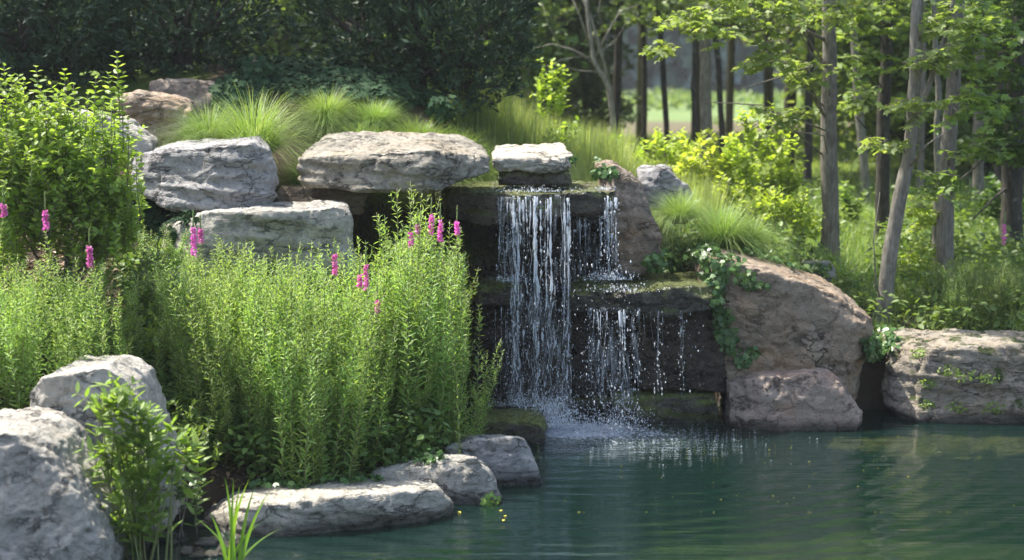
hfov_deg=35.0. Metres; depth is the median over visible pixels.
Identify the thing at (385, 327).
loosestrife plant
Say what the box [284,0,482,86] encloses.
woodland tree
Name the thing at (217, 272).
loosestrife plant
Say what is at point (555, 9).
woodland tree
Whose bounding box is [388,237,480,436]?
loosestrife plant
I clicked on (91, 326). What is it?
loosestrife plant
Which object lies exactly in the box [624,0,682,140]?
woodland tree
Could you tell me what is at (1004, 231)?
flowering loosestrife
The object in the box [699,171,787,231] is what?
shrub
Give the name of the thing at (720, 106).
woodland tree
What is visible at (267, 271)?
loosestrife plant
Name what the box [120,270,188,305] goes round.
loosestrife plant
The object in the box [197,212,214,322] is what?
flowering loosestrife
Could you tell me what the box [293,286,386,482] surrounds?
loosestrife plant
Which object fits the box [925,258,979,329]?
loosestrife plant
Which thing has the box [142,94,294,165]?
ornamental grass
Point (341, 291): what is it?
loosestrife plant
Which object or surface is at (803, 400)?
boulder
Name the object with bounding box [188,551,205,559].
pebble
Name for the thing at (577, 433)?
churned foam
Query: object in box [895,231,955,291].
shrub
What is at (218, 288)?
loosestrife plant
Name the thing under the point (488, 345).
wall block
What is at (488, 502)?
ivy patch
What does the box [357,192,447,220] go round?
ornamental grass
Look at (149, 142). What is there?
boulder
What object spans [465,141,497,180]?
ornamental grass
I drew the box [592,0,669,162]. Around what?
woodland tree
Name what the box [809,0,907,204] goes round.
woodland tree
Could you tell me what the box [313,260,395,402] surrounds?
loosestrife plant
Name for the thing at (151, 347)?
shrub
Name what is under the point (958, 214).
woodland herbs
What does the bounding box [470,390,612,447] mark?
wall block
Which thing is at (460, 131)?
ornamental grass
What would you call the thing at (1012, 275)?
loosestrife plant
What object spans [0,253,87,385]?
loosestrife plant
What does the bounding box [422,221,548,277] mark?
ornamental grass
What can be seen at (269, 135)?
ornamental grass
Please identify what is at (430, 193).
ornamental grass
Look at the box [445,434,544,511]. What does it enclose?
boulder
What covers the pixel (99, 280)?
loosestrife plant
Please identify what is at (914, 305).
shrub
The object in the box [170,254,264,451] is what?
loosestrife plant
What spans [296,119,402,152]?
ornamental grass
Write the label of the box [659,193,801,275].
ornamental grass
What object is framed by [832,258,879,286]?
shrub
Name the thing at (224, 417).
loosestrife plant
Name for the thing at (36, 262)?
loosestrife plant
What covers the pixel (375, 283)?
loosestrife plant
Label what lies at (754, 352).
ivy patch
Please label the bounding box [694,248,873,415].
boulder
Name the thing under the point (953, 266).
loosestrife plant
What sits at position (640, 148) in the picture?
shrub
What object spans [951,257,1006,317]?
loosestrife plant
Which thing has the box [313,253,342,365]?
loosestrife plant
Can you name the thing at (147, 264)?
shrub
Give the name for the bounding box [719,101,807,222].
shrub
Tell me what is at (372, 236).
ornamental grass
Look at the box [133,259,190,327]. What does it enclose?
loosestrife plant
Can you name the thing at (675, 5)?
woodland tree
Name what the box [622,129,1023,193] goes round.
field edge grass
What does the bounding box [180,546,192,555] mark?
pebble
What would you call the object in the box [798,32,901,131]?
woodland tree
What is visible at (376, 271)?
loosestrife plant
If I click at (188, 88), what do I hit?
boulder
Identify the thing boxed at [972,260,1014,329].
loosestrife plant
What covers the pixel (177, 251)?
loosestrife plant
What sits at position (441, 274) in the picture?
loosestrife plant
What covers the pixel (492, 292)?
rock slab
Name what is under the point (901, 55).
woodland tree
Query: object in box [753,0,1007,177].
woodland tree
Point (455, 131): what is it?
ornamental grass
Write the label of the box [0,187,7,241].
flowering loosestrife
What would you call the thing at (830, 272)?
stone
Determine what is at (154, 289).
loosestrife plant
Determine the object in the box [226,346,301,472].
loosestrife plant
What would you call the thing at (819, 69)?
woodland tree
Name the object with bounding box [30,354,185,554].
boulder
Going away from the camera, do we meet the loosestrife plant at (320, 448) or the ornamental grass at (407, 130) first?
the loosestrife plant at (320, 448)
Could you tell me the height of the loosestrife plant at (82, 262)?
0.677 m
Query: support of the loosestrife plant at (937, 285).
on the ground at (610, 526)
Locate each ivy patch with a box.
[132,197,199,245]
[208,53,463,123]
[248,448,445,489]
[480,491,503,521]
[568,154,619,182]
[640,221,721,273]
[695,253,746,357]
[722,268,771,291]
[734,346,761,369]
[740,245,832,273]
[859,324,903,363]
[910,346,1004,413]
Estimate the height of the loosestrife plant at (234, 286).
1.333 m
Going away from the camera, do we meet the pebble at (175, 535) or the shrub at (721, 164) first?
the pebble at (175, 535)
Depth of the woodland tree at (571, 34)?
30.01 m
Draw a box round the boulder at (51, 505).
[0,406,131,559]
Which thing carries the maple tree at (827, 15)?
on the ground at (610, 526)
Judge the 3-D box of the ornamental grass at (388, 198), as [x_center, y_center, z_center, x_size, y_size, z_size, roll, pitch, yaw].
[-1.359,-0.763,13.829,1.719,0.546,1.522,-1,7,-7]
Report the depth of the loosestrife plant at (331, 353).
10.93 m
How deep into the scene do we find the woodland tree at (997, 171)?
20.27 m
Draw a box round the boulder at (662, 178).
[636,164,692,210]
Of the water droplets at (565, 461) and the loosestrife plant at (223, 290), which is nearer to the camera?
the loosestrife plant at (223, 290)
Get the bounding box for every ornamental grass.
[129,82,348,195]
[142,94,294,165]
[275,141,386,206]
[276,155,427,219]
[278,85,389,130]
[279,90,378,138]
[280,184,429,214]
[293,105,364,140]
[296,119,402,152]
[308,91,439,140]
[337,99,421,132]
[353,191,473,240]
[353,209,458,268]
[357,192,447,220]
[357,235,444,281]
[365,117,450,132]
[367,192,427,216]
[374,114,491,179]
[382,244,483,299]
[389,127,493,177]
[402,179,471,209]
[419,122,494,181]
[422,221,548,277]
[423,220,512,276]
[430,125,514,186]
[430,220,549,264]
[435,164,496,195]
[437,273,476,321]
[443,424,489,448]
[456,370,475,403]
[457,320,475,365]
[460,360,569,390]
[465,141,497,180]
[472,162,498,181]
[649,185,742,240]
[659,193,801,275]
[692,209,816,268]
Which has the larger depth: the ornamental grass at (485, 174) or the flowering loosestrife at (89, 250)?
the ornamental grass at (485, 174)
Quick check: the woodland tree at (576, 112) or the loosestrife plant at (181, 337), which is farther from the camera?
the woodland tree at (576, 112)
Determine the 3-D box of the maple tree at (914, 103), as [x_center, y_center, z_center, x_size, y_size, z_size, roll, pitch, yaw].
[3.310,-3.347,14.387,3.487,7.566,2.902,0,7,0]
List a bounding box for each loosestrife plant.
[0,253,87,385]
[0,259,39,404]
[0,259,51,385]
[0,264,28,349]
[0,264,48,315]
[0,267,44,409]
[0,269,64,409]
[0,270,47,383]
[2,244,83,369]
[6,265,73,326]
[19,258,105,352]
[19,262,107,355]
[20,254,114,343]
[38,258,125,363]
[48,258,89,371]
[53,273,114,359]
[54,265,141,358]
[76,273,151,354]
[104,272,182,385]
[108,224,171,284]
[119,299,179,387]
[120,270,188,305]
[128,263,196,326]
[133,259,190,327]
[135,243,187,288]
[142,228,191,266]
[146,256,214,356]
[151,275,235,463]
[152,252,218,376]
[152,255,244,438]
[156,267,206,406]
[157,249,198,288]
[163,250,247,375]
[164,268,231,445]
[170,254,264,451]
[176,276,215,334]
[179,243,269,425]
[180,262,235,374]
[181,249,242,301]
[186,249,267,335]
[186,261,268,411]
[187,349,236,461]
[188,264,251,319]
[193,240,266,331]
[205,233,248,387]
[218,241,307,414]
[218,269,298,464]
[221,257,267,313]
[223,262,282,336]
[225,261,330,440]
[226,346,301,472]
[232,259,297,461]
[237,260,303,344]
[245,242,325,416]
[245,262,372,488]
[248,254,333,468]
[255,255,275,313]
[257,267,362,461]
[260,244,309,339]
[263,257,322,353]
[266,241,325,417]
[267,254,323,332]
[270,275,321,484]
[275,253,359,415]
[289,275,361,394]
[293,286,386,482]
[295,270,373,463]
[296,254,387,413]
[296,259,341,346]
[297,268,354,303]
[299,274,399,470]
[300,249,356,354]
[303,353,350,484]
[308,275,383,432]
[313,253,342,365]
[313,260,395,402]
[315,252,421,444]
[319,241,415,442]
[326,253,381,354]
[333,236,412,396]
[334,236,425,326]
[358,214,444,414]
[358,249,416,365]
[371,214,467,426]
[372,225,461,364]
[373,181,440,407]
[376,244,464,441]
[378,214,450,378]
[378,224,467,446]
[387,214,471,397]
[387,242,485,431]
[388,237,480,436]
[403,217,465,402]
[408,344,468,444]
[412,361,436,441]
[430,263,461,392]
[430,339,503,446]
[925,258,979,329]
[926,259,967,315]
[930,254,970,294]
[939,258,974,312]
[942,251,981,329]
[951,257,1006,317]
[955,263,983,296]
[960,258,1014,297]
[963,259,1007,329]
[969,267,1005,308]
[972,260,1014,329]
[993,262,1023,314]
[994,250,1023,323]
[1007,252,1023,304]
[1012,265,1023,314]
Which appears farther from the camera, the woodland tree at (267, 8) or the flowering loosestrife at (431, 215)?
the woodland tree at (267, 8)
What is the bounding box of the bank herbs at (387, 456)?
[348,423,429,470]
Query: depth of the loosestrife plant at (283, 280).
11.52 m
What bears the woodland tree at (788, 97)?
on the ground at (610, 526)
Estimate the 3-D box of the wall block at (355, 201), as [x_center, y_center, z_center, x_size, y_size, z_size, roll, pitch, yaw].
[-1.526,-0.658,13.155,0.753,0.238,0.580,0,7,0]
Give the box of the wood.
[565,0,821,94]
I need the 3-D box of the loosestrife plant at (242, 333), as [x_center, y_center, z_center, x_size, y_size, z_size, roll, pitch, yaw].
[-1.574,0.535,10.856,0.551,1.349,0.679,-4,8,-27]
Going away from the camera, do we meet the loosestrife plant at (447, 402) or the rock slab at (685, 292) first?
the loosestrife plant at (447, 402)
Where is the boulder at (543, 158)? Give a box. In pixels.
[491,142,572,172]
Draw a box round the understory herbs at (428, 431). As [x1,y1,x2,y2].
[115,233,456,485]
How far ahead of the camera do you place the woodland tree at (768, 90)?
35.66 m
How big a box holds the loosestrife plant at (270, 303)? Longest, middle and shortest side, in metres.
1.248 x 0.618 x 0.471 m
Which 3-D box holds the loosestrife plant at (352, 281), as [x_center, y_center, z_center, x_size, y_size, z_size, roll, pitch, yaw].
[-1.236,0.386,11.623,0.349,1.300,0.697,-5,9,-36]
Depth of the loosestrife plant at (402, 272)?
12.10 m
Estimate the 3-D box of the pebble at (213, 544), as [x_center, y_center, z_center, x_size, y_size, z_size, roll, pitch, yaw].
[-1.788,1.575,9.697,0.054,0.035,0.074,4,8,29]
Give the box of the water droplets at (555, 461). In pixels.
[539,447,576,481]
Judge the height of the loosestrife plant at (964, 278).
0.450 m
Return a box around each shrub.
[0,50,149,305]
[0,262,139,332]
[108,246,182,338]
[115,281,187,385]
[163,320,233,399]
[170,398,223,481]
[529,57,572,127]
[542,115,582,152]
[602,134,647,165]
[632,126,701,168]
[671,127,739,195]
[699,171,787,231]
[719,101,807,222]
[751,185,824,249]
[755,235,822,265]
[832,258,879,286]
[839,181,869,224]
[892,281,929,313]
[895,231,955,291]
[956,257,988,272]
[970,171,1023,229]
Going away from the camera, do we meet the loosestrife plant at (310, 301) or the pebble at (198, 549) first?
the pebble at (198, 549)
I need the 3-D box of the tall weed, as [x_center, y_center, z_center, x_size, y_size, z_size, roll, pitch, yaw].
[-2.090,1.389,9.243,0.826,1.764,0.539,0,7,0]
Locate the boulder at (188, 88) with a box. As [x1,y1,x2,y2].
[149,78,244,116]
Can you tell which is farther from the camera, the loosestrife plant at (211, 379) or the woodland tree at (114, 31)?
the woodland tree at (114, 31)
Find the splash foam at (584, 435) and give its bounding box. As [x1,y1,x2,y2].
[545,424,817,459]
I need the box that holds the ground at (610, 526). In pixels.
[0,62,1023,559]
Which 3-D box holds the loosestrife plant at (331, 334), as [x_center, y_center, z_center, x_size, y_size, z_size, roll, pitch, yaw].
[-1.329,0.577,10.959,0.612,1.327,0.560,2,8,15]
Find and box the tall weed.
[71,371,212,559]
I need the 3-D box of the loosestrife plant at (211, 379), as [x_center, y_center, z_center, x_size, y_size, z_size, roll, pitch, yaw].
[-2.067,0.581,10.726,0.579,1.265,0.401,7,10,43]
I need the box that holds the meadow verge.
[568,142,735,228]
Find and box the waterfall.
[494,196,683,423]
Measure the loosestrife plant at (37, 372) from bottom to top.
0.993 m
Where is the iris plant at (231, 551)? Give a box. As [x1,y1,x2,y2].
[197,479,278,559]
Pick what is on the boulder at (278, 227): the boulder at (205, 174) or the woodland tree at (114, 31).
the boulder at (205, 174)
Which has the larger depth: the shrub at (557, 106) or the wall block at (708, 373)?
the shrub at (557, 106)
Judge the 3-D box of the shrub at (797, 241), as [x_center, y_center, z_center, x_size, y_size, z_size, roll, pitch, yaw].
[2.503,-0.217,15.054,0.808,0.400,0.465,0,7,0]
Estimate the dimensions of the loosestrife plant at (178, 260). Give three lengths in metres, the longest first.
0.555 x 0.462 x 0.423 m
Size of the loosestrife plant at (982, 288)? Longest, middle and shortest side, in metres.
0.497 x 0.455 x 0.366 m
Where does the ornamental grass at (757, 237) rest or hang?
on the ground at (610, 526)
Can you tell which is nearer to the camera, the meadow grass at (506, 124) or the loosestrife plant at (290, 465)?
the loosestrife plant at (290, 465)
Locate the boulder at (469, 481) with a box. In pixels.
[371,450,503,537]
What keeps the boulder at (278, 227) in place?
on the ground at (610, 526)
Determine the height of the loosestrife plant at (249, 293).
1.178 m
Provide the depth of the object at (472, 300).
13.96 m
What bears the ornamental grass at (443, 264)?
on the ground at (610, 526)
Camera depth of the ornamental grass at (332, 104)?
14.41 m
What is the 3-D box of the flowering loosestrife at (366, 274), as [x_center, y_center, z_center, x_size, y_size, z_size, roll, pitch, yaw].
[-0.928,0.504,10.970,0.156,1.470,0.132,0,7,0]
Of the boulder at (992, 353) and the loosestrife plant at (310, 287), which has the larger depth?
the boulder at (992, 353)
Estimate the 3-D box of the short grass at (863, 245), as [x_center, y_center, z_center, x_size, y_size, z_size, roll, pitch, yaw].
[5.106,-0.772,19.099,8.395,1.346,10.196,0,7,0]
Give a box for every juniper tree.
[0,0,146,94]
[73,0,289,83]
[271,0,544,116]
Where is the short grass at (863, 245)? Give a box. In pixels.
[651,185,1023,331]
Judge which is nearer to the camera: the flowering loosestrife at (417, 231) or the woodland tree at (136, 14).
the flowering loosestrife at (417, 231)
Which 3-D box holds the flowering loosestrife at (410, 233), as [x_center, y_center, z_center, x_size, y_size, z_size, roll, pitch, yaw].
[-0.628,0.352,11.271,0.184,1.613,0.127,0,7,0]
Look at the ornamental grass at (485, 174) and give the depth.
14.07 m
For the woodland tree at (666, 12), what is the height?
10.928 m
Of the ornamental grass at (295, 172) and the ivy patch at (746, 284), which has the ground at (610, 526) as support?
the ornamental grass at (295, 172)
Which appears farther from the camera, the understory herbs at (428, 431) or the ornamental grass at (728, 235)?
the ornamental grass at (728, 235)
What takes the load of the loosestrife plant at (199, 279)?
on the ground at (610, 526)
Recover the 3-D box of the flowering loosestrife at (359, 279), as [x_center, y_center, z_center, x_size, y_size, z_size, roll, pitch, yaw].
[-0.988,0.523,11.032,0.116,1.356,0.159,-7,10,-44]
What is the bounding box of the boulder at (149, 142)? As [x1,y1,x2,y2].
[44,109,158,166]
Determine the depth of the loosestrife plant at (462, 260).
11.64 m
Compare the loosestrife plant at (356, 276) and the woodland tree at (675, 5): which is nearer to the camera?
the loosestrife plant at (356, 276)
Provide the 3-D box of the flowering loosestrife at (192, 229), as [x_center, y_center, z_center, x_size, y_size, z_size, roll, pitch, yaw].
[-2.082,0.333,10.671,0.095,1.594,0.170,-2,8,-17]
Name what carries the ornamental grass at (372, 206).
on the ground at (610, 526)
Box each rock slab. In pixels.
[203,477,453,559]
[436,180,570,226]
[475,277,522,305]
[498,170,571,185]
[559,180,614,218]
[567,271,716,317]
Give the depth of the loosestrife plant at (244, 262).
11.16 m
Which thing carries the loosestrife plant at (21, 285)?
on the ground at (610, 526)
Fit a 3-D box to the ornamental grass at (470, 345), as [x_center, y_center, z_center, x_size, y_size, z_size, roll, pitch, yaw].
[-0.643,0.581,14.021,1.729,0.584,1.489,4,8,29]
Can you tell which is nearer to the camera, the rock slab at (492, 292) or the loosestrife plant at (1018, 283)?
the rock slab at (492, 292)
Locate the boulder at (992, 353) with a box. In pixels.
[879,328,1023,434]
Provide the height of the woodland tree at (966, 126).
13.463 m
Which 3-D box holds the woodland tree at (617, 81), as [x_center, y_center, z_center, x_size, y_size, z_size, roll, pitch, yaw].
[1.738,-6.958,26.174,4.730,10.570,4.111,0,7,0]
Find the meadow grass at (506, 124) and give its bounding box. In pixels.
[443,48,645,181]
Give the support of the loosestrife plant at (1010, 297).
on the ground at (610, 526)
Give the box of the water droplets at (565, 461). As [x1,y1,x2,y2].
[544,447,610,488]
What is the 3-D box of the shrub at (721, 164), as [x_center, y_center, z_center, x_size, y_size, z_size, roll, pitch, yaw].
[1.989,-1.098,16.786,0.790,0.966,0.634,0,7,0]
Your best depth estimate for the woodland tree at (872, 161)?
28.61 m
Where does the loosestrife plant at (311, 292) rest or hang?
on the ground at (610, 526)
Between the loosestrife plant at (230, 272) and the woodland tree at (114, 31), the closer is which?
the loosestrife plant at (230, 272)
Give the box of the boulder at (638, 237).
[594,160,662,274]
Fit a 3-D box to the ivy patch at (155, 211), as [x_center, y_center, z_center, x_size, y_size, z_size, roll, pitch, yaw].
[-2.695,-0.442,12.498,0.500,0.331,1.310,-2,8,-18]
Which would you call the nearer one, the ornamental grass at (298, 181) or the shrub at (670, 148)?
the ornamental grass at (298, 181)
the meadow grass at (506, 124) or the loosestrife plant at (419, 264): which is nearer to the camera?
the loosestrife plant at (419, 264)
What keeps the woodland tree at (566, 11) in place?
on the ground at (610, 526)
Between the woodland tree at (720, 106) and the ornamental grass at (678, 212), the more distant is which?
the woodland tree at (720, 106)
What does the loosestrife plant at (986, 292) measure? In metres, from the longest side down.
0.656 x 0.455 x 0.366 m
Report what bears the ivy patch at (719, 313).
attached to the boulder at (794, 319)
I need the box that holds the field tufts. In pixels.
[574,85,851,124]
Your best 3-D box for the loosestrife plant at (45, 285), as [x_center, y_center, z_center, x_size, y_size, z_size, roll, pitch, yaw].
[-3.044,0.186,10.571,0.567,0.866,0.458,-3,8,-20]
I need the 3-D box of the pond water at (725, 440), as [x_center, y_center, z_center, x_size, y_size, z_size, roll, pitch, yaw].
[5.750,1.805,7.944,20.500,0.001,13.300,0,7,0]
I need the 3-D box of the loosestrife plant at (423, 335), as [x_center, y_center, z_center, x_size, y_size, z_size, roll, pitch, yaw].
[-0.662,0.396,11.243,0.658,1.586,0.812,2,8,15]
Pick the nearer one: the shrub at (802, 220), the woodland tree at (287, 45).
the shrub at (802, 220)
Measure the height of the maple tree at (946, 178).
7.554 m
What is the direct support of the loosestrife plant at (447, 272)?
on the ground at (610, 526)
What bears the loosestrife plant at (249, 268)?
on the ground at (610, 526)
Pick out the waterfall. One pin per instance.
(535, 258)
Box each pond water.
[146,398,1023,558]
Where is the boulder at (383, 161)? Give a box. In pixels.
[296,131,489,193]
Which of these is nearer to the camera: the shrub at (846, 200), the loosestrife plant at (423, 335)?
the loosestrife plant at (423, 335)
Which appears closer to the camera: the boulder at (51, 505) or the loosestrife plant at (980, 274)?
the boulder at (51, 505)
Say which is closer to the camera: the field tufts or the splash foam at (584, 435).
the splash foam at (584, 435)
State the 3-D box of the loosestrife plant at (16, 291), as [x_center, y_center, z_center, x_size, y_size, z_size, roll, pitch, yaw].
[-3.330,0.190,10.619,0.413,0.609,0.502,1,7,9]
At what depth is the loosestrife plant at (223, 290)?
10.94 m
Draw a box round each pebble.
[159,532,178,541]
[165,538,178,545]
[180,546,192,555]
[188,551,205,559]
[194,537,212,547]
[194,547,204,551]
[197,521,210,528]
[205,550,218,558]
[208,541,216,546]
[209,536,218,544]
[218,541,235,547]
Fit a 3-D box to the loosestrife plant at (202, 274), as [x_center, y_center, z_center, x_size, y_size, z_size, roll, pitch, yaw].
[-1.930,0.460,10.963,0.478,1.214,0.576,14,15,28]
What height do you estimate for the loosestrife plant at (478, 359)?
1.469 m
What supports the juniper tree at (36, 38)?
on the ground at (610, 526)
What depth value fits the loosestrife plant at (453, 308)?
12.06 m
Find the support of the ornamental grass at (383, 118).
on the ground at (610, 526)
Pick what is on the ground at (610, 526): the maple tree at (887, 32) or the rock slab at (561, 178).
the maple tree at (887, 32)
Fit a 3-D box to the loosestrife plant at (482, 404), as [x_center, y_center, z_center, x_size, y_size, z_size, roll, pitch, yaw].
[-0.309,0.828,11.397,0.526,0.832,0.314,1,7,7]
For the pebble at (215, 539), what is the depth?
9.71 m
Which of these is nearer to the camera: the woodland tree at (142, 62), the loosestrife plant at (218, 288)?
the loosestrife plant at (218, 288)
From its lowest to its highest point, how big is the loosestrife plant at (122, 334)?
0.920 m
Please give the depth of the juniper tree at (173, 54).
15.28 m
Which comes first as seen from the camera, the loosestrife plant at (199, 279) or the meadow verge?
the loosestrife plant at (199, 279)
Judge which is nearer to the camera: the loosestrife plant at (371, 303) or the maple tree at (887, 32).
the loosestrife plant at (371, 303)
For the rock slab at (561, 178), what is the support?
on the rock slab at (480, 207)
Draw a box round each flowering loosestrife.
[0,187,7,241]
[41,193,61,368]
[86,227,114,358]
[188,211,201,425]
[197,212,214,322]
[322,238,338,373]
[356,260,372,447]
[363,249,385,447]
[374,283,388,448]
[408,218,431,440]
[414,210,432,383]
[428,198,461,442]
[437,202,467,453]
[440,206,460,441]
[1002,212,1008,287]
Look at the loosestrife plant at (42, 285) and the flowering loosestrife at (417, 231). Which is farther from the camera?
the flowering loosestrife at (417, 231)
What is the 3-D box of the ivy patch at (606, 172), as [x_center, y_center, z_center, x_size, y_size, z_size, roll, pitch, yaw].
[0.669,-0.951,13.460,0.448,0.238,0.948,0,7,0]
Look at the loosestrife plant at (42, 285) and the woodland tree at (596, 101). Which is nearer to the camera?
the loosestrife plant at (42, 285)
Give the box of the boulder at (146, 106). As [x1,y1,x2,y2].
[115,89,198,146]
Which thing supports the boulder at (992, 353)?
on the ground at (610, 526)
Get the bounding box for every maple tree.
[637,0,885,259]
[836,0,946,242]
[856,0,1002,323]
[897,2,954,271]
[909,0,1023,289]
[945,0,1023,247]
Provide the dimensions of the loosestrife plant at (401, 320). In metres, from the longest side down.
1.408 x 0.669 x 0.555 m
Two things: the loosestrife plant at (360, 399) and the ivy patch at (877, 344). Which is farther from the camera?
the ivy patch at (877, 344)
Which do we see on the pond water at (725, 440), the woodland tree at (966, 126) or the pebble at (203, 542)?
the pebble at (203, 542)
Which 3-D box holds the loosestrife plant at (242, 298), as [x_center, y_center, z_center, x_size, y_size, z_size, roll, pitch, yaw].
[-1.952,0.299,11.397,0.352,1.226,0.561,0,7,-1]
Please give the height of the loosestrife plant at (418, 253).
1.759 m
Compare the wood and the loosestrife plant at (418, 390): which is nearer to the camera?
the loosestrife plant at (418, 390)
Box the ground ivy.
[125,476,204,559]
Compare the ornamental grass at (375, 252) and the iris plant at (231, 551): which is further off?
the ornamental grass at (375, 252)
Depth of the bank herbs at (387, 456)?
11.03 m
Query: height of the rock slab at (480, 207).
0.317 m
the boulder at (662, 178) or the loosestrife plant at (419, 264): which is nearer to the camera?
the loosestrife plant at (419, 264)
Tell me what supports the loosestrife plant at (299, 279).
on the ground at (610, 526)
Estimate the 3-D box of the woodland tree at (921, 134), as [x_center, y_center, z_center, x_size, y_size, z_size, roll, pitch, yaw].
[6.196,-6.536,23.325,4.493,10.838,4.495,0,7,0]
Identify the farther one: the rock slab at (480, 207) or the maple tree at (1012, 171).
the maple tree at (1012, 171)
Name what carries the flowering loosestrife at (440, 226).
on the ground at (610, 526)
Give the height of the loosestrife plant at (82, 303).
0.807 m
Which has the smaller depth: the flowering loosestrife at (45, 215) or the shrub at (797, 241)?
the flowering loosestrife at (45, 215)
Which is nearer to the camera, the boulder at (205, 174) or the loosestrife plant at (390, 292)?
the loosestrife plant at (390, 292)
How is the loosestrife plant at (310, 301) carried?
on the ground at (610, 526)
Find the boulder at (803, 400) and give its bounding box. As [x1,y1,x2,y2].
[724,367,862,434]
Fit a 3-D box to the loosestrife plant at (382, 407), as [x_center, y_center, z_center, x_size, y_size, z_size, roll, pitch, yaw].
[-1.104,0.626,10.896,0.725,1.317,0.323,2,7,13]
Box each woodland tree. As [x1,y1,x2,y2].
[1,0,144,71]
[10,1,172,70]
[46,0,291,67]
[133,1,336,60]
[193,0,393,65]
[238,1,444,66]
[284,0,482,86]
[330,0,590,122]
[446,0,596,118]
[465,0,588,127]
[500,2,576,104]
[517,0,635,137]
[536,17,584,127]
[564,0,649,134]
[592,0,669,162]
[606,0,686,162]
[610,0,655,142]
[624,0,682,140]
[628,0,700,139]
[631,0,785,132]
[636,0,806,151]
[638,0,697,162]
[669,0,741,170]
[688,0,770,157]
[740,0,816,185]
[741,7,864,105]
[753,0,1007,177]
[765,1,807,169]
[767,0,1012,176]
[776,0,1009,169]
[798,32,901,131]
[805,23,870,90]
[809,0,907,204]
[839,0,1012,125]
[876,0,950,194]
[899,0,1008,204]
[948,0,1012,207]
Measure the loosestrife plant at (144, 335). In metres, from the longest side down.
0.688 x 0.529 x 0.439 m
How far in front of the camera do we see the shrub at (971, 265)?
16.50 m
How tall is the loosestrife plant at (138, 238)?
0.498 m
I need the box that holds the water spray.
[447,181,702,429]
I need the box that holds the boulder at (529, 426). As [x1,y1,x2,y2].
[470,407,547,468]
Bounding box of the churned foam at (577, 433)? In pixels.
[546,421,685,443]
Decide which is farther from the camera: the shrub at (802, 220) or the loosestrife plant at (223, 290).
the shrub at (802, 220)
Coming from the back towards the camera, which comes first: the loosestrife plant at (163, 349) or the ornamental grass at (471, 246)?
the ornamental grass at (471, 246)
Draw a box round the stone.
[802,260,837,285]
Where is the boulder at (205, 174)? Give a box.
[131,135,278,211]
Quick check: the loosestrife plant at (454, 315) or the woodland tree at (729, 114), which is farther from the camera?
the woodland tree at (729, 114)
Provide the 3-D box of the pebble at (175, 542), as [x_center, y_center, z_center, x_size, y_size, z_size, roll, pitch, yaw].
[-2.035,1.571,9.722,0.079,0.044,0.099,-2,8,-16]
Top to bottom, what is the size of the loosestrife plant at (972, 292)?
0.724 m
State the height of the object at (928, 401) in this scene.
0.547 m
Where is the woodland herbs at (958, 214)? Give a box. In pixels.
[685,174,1023,332]
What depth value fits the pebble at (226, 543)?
9.63 m
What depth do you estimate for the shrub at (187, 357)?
11.04 m
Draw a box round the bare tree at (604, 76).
[535,0,639,135]
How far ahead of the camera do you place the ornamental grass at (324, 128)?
14.29 m
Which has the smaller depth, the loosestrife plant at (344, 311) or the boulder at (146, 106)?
the loosestrife plant at (344, 311)
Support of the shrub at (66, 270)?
on the ground at (610, 526)
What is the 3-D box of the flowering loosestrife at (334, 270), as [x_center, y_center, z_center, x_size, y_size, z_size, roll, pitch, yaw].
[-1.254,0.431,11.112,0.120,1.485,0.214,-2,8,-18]
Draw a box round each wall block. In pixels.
[275,184,368,214]
[424,193,475,260]
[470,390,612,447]
[471,214,621,297]
[471,298,578,399]
[568,311,641,395]
[610,389,723,436]
[634,310,726,392]
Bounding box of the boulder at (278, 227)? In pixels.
[161,199,357,287]
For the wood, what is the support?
on the ground at (610, 526)
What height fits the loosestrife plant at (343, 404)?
1.510 m
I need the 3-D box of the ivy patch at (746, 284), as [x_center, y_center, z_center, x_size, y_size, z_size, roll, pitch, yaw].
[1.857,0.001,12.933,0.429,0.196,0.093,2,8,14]
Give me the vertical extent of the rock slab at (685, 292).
0.274 m
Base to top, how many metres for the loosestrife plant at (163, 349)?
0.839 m
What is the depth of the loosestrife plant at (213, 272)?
11.14 m
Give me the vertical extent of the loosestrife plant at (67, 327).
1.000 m
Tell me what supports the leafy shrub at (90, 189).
on the ground at (610, 526)
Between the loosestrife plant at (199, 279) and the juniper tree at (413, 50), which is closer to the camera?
the loosestrife plant at (199, 279)
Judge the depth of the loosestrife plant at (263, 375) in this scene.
10.64 m
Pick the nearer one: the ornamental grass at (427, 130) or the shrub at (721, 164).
the ornamental grass at (427, 130)
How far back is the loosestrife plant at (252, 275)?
11.87 m
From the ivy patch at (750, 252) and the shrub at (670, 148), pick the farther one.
the shrub at (670, 148)
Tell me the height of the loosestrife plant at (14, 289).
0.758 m
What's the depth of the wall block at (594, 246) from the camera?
13.67 m
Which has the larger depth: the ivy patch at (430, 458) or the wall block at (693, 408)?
the wall block at (693, 408)
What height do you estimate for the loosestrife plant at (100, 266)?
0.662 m
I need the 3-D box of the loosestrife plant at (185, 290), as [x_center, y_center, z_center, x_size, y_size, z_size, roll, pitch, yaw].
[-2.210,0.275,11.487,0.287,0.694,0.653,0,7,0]
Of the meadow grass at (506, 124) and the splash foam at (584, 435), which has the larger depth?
the meadow grass at (506, 124)
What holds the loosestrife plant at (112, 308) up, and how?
on the ground at (610, 526)
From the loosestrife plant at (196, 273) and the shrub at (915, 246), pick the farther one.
the shrub at (915, 246)
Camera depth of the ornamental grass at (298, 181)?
13.43 m
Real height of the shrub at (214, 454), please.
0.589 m
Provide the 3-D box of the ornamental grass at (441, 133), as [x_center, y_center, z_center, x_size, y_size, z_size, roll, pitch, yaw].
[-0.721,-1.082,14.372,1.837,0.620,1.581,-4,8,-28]

